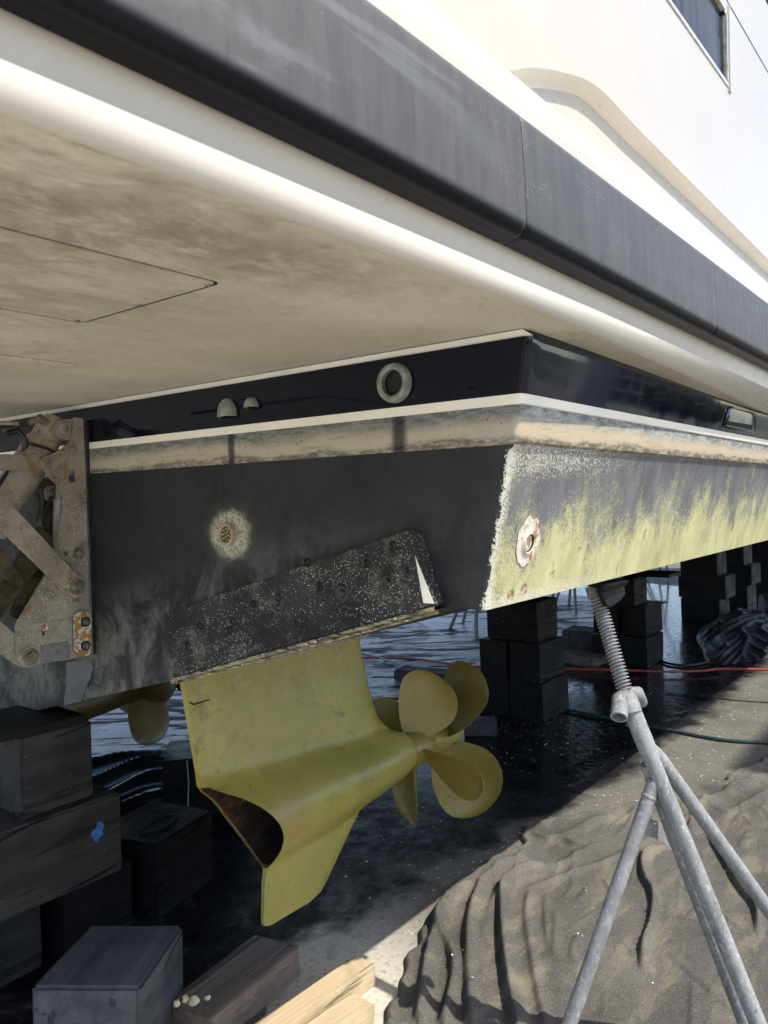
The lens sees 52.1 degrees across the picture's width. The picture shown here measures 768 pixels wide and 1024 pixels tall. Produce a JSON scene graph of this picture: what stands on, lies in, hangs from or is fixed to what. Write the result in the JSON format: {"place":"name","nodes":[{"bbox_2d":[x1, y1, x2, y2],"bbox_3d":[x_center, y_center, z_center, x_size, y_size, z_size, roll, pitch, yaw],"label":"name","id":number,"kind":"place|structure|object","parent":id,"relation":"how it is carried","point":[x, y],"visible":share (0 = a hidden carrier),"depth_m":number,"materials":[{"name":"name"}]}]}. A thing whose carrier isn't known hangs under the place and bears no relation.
{"place":"outdoors","nodes":[
{"label":"outdoors","id":0,"kind":"place"},
{"bbox_2d":[0,562,767,1023],"bbox_3d":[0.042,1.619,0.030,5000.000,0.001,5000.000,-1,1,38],"label":"ground","id":1,"kind":"structure","parent":0,"point":[386,894],"depth_m":3.93,"materials":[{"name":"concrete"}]},
{"bbox_2d":[0,905,41,986],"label":"timber block","id":2,"kind":"object","parent":1,"relation":"on","point":[20,947],"depth_m":2.70,"materials":[{"name":"black wood"}]},
{"bbox_2d":[0,782,121,922],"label":"timber block","id":3,"kind":"object","parent":2,"relation":"on","point":[49,855],"depth_m":2.71,"materials":[{"name":"black wood"}]},
{"bbox_2d":[0,719,92,819],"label":"timber block","id":4,"kind":"object","parent":3,"relation":"on","point":[42,772],"depth_m":2.72,"materials":[{"name":"brown wood"}]},
{"bbox_2d":[0,705,85,742],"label":"plywood pad","id":5,"kind":"object","parent":4,"relation":"on","point":[17,721],"visible":0.77,"depth_m":2.76,"materials":[{"name":"brown wood"}]},
{"bbox_2d":[90,822,104,842],"bbox_3d":[-1.030,1.151,2.823,0.002,0.073,0.057,-1,1,38],"label":"tape scrap","id":6,"kind":"object","parent":3,"relation":"attached to","point":[96,833],"visible":1,"depth_m":2.82,"materials":[{"name":"blue plastic"}]},
{"bbox_2d":[40,855,131,960],"bbox_3d":[-1.159,1.463,2.965,0.276,0.274,0.304,-1,1,34],"label":"timber block","id":7,"kind":"object","parent":1,"relation":"on","point":[69,920],"depth_m":2.84,"materials":[{"name":"black wood"}]},
{"bbox_2d":[33,926,182,1023],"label":"timber block","id":8,"kind":"object","parent":1,"relation":"on","point":[113,975],"depth_m":2.20,"materials":[{"name":"grey wood"}]},
{"bbox_2d":[120,801,212,920],"bbox_3d":[-0.958,1.433,3.270,0.336,0.306,0.374,-1,1,24],"label":"timber block","id":9,"kind":"object","parent":1,"relation":"on","point":[166,848],"depth_m":3.16,"materials":[{"name":"black wood"}]},
{"bbox_2d":[162,740,220,813],"bbox_3d":[-0.917,1.416,4.239,0.503,0.304,0.368,-2,1,-10],"label":"timber block","id":10,"kind":"object","parent":1,"relation":"on","point":[180,787],"depth_m":4.04,"materials":[{"name":"brown wood"}]},
{"bbox_2d":[173,935,299,1023],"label":"board","id":11,"kind":"object","parent":1,"relation":"on","point":[247,981],"visible":0.93,"depth_m":2.42,"materials":[{"name":"brown wood"}]},
{"bbox_2d":[173,1000,180,1007],"bbox_3d":[-0.616,1.459,2.332,0.022,0.020,0.022,-1,1,38],"label":"foam lump","id":12,"kind":"object","parent":11,"relation":"on","point":[176,1003],"visible":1,"depth_m":2.33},
{"bbox_2d":[181,995,189,1003],"bbox_3d":[-0.591,1.458,2.346,0.024,0.027,0.025,-1,1,20],"label":"foam lump","id":13,"kind":"object","parent":11,"relation":"on","point":[185,999],"visible":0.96,"depth_m":2.34,"materials":[{"name":"beige plastic"}]},
{"bbox_2d":[188,995,199,1005],"bbox_3d":[-0.565,1.457,2.334,0.039,0.043,0.038,-1,1,38],"label":"foam lump","id":14,"kind":"object","parent":11,"relation":"on","point":[194,1000],"visible":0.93,"depth_m":2.33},
{"bbox_2d":[204,995,210,1000],"bbox_3d":[-0.524,1.456,2.342,0.028,0.028,0.024,-1,1,38],"label":"foam lump","id":15,"kind":"object","parent":11,"relation":"on","point":[207,997],"visible":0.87,"depth_m":2.34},
{"bbox_2d":[245,1006,266,1023],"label":"board","id":16,"kind":"object","parent":1,"relation":"on","point":[260,1014],"visible":0.1,"depth_m":2.44,"materials":[{"name":"brown wood"}]},
{"bbox_2d":[256,955,375,1023],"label":"board","id":17,"kind":"object","parent":1,"relation":"on","point":[355,974],"visible":0.95,"depth_m":2.48,"materials":[{"name":"beige wood"}]},
{"bbox_2d":[305,993,374,1023],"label":"board","id":18,"kind":"object","parent":1,"relation":"on","point":[351,1008],"visible":1,"depth_m":2.39,"materials":[{"name":"beige wood"}]},
{"bbox_2d":[89,594,666,754],"bbox_3d":[-0.060,1.440,8.689,4.300,0.025,9.480,-1,1,38],"label":"plastic sheet","id":19,"kind":"object","parent":1,"relation":"on","point":[438,641],"visible":0.23,"depth_m":8.05,"materials":[{"name":"blue plastic"}]},
{"bbox_2d":[92,748,166,816],"bbox_3d":[-1.349,1.520,4.610,0.944,0.076,1.200,-2,1,-18],"label":"gathered tarp","id":20,"kind":"object","parent":19,"relation":"on","point":[133,779],"visible":0.43,"depth_m":4.55,"materials":[{"name":"black plastic"}]},
{"bbox_2d":[362,653,403,665],"bbox_3d":[0.142,1.444,7.439,0.228,0.021,2.091,-2,1,-42],"label":"hose","id":21,"kind":"object","parent":19,"relation":"on","point":[385,659],"visible":0.34,"depth_m":7.68,"materials":[{"name":"rubber"}]},
{"bbox_2d":[379,622,428,638],"bbox_3d":[0.195,1.397,9.502,0.642,0.023,1.294,-2,1,-7],"label":"cable","id":22,"kind":"object","parent":19,"relation":"on","point":[410,635],"visible":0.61,"depth_m":8.92,"materials":[{"name":"grey rubber"}]},
{"bbox_2d":[448,610,477,637],"bbox_3d":[1.001,0.730,9.380,0.531,1.404,1.014,-2,1,-28],"label":"jack stand","id":23,"kind":"object","parent":19,"relation":"on","point":[463,621],"visible":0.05,"depth_m":9.43,"materials":[{"name":"metal"}]},
{"bbox_2d":[551,588,577,612],"bbox_3d":[2.519,0.661,10.983,0.531,1.404,1.014,-2,1,-28],"label":"jack stand","id":24,"kind":"object","parent":19,"relation":"on","point":[569,598],"visible":0.06,"depth_m":11.02,"materials":[{"name":"metal"}]},
{"bbox_2d":[363,656,767,672],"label":"hose","id":25,"kind":"object","parent":19,"relation":"on","point":[628,670],"visible":0.73,"depth_m":6.94,"materials":[{"name":"red rubber"}]},
{"bbox_2d":[464,716,497,736],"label":"timber block","id":26,"kind":"object","parent":1,"relation":"on","point":[482,726],"depth_m":5.26,"materials":[{"name":"grey wood"}]},
{"bbox_2d":[481,676,510,716],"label":"timber block","id":27,"kind":"object","parent":1,"relation":"on","point":[498,702],"depth_m":5.75,"materials":[{"name":"brown wood"}]},
{"bbox_2d":[479,637,513,678],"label":"timber block","id":28,"kind":"object","parent":27,"relation":"on","point":[494,657],"depth_m":5.76,"materials":[{"name":"black wood"}]},
{"bbox_2d":[487,596,556,642],"bbox_3d":[1.033,0.788,5.867,0.413,0.293,0.347,-1,1,38],"label":"timber block","id":29,"kind":"object","parent":28,"relation":"on","point":[533,620],"depth_m":5.72,"materials":[{"name":"black wood"}]},
{"bbox_2d":[334,683,690,983],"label":"paint flakes","id":30,"kind":"object","parent":1,"relation":"on","point":[544,770],"visible":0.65,"depth_m":4.95,"materials":[{"name":"beige paint"}]},
{"bbox_2d":[510,673,568,722],"bbox_3d":[1.143,1.347,5.776,0.270,0.282,0.426,-1,1,38],"label":"timber block","id":31,"kind":"object","parent":1,"relation":"on","point":[544,701],"depth_m":5.63,"materials":[{"name":"brown wood"}]},
{"bbox_2d":[509,636,563,683],"bbox_3d":[1.125,1.071,5.780,0.244,0.280,0.404,-1,1,38],"label":"timber block","id":32,"kind":"object","parent":31,"relation":"on","point":[539,662],"depth_m":5.64,"materials":[{"name":"black wood"}]},
{"bbox_2d":[384,756,767,1023],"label":"ground cloth","id":33,"kind":"object","parent":1,"relation":"on","point":[527,910],"visible":0.85,"depth_m":2.88,"materials":[{"name":"fabric"}]},
{"bbox_2d":[561,577,767,1023],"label":"jack stand","id":34,"kind":"object","parent":33,"relation":"on","point":[662,775],"visible":0.99,"depth_m":2.16,"materials":[{"name":"metal"}]},
{"bbox_2d":[592,633,620,663],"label":"timber block","id":35,"kind":"object","parent":1,"relation":"on","point":[597,645],"depth_m":7.43,"materials":[{"name":"black wood"}]},
{"bbox_2d":[593,605,619,634],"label":"timber block","id":36,"kind":"object","parent":35,"relation":"on","point":[614,611],"depth_m":7.34,"materials":[{"name":"black wood"}]},
{"bbox_2d":[615,576,646,605],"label":"timber block","id":37,"kind":"object","parent":36,"relation":"on","point":[635,588],"depth_m":7.29,"materials":[{"name":"black wood"}]},
{"bbox_2d":[626,570,679,577],"bbox_3d":[2.442,0.582,7.447,0.628,0.038,0.349,-1,1,38],"label":"plywood pad","id":38,"kind":"object","parent":37,"relation":"on","point":[659,573],"visible":0.57,"depth_m":7.29,"materials":[{"name":"black wood"}]},
{"bbox_2d":[656,565,669,582],"bbox_3d":[4.915,0.540,14.185,0.531,1.404,1.014,-2,1,-28],"label":"jack stand","id":39,"kind":"object","parent":1,"relation":"on","point":[668,580],"visible":0.02,"depth_m":13.79,"materials":[{"name":"metal"}]},
{"bbox_2d":[566,708,767,743],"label":"hose","id":40,"kind":"object","parent":1,"relation":"on","point":[683,732],"visible":0.72,"depth_m":5.16,"materials":[{"name":"rubber"}]},
{"bbox_2d":[660,659,708,666],"bbox_3d":[2.771,1.400,7.284,0.452,0.023,0.234,-1,1,24],"label":"cable","id":41,"kind":"object","parent":1,"relation":"on","point":[684,665],"visible":0.99,"depth_m":7.22,"materials":[{"name":"black rubber"}]},
{"bbox_2d":[667,693,767,702],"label":"cable","id":42,"kind":"object","parent":1,"relation":"on","point":[717,698],"visible":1,"depth_m":6.05,"materials":[{"name":"black rubber"}]},
{"bbox_2d":[697,608,767,664],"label":"netting heap","id":43,"kind":"object","parent":1,"relation":"on","point":[738,635],"visible":1,"depth_m":7.99,"materials":[{"name":"black fabric"}]},
{"bbox_2d":[758,594,767,613],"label":"block","id":44,"kind":"object","parent":1,"relation":"on","point":[762,602],"visible":0.64,"depth_m":9.53,"materials":[{"name":"black wood"}]},
{"bbox_2d":[394,665,446,680],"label":"timber block","id":45,"kind":"object","parent":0,"point":[400,673],"depth_m":6.86,"materials":[{"name":"black wood"}]},
{"bbox_2d":[564,649,607,667],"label":"timber block","id":46,"kind":"object","parent":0,"point":[589,659],"depth_m":7.36,"materials":[{"name":"wood"}]},
{"bbox_2d":[562,625,593,651],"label":"timber block","id":47,"kind":"object","parent":46,"relation":"on","point":[577,637],"depth_m":7.74,"materials":[{"name":"black wood"}]},
{"bbox_2d":[619,631,662,667],"bbox_3d":[2.426,1.285,7.399,0.266,0.281,0.447,-1,1,38],"label":"timber block","id":48,"kind":"object","parent":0,"point":[642,651],"depth_m":7.25,"materials":[{"name":"black wood"}]},
{"bbox_2d":[620,600,662,636],"bbox_3d":[2.440,1.004,7.453,0.256,0.280,0.445,-1,1,38],"label":"timber block","id":49,"kind":"object","parent":48,"relation":"on","point":[644,619],"depth_m":7.31,"materials":[{"name":"black wood"}]},
{"bbox_2d":[681,597,729,620],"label":"timber block","id":50,"kind":"object","parent":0,"point":[702,609],"depth_m":9.69,"materials":[{"name":"black wood"}]},
{"bbox_2d":[678,573,734,599],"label":"timber block","id":51,"kind":"object","parent":50,"relation":"on","point":[721,586],"depth_m":9.68,"materials":[{"name":"black wood"}]},
{"bbox_2d":[680,551,725,575],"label":"timber block","id":52,"kind":"object","parent":51,"relation":"on","point":[714,564],"depth_m":9.70,"materials":[{"name":"black wood"}]},
{"bbox_2d":[0,0,767,925],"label":"yacht","id":53,"kind":"object","parent":52,"relation":"on","point":[332,332],"visible":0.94,"depth_m":1.84,"materials":[{"name":"paint"}]},
{"bbox_2d":[667,0,731,93],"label":"window","id":54,"kind":"structure","parent":53,"relation":"in","point":[710,29],"depth_m":2.61,"materials":[{"name":"glass"}]},
{"bbox_2d":[729,584,755,604],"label":"timber block","id":55,"kind":"object","parent":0,"point":[745,594],"depth_m":10.89,"materials":[{"name":"black wood"}]},
{"bbox_2d":[726,563,760,584],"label":"timber block","id":56,"kind":"object","parent":55,"relation":"on","point":[749,574],"depth_m":10.92,"materials":[{"name":"black wood"}]},
{"bbox_2d":[726,544,751,565],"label":"timber block","id":57,"kind":"object","parent":56,"relation":"on","point":[742,555],"depth_m":10.93,"materials":[{"name":"black wood"}]},
{"bbox_2d":[756,572,767,588],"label":"timber block","id":58,"kind":"object","parent":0,"point":[763,584],"depth_m":12.53,"materials":[{"name":"black wood"}]},
{"bbox_2d":[752,554,767,571],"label":"timber block","id":59,"kind":"object","parent":58,"relation":"on","point":[762,559],"depth_m":12.57,"materials":[{"name":"black wood"}]},
{"bbox_2d":[752,540,767,553],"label":"timber block","id":60,"kind":"object","parent":59,"relation":"on","point":[760,547],"depth_m":12.54,"materials":[{"name":"black wood"}]}
]}

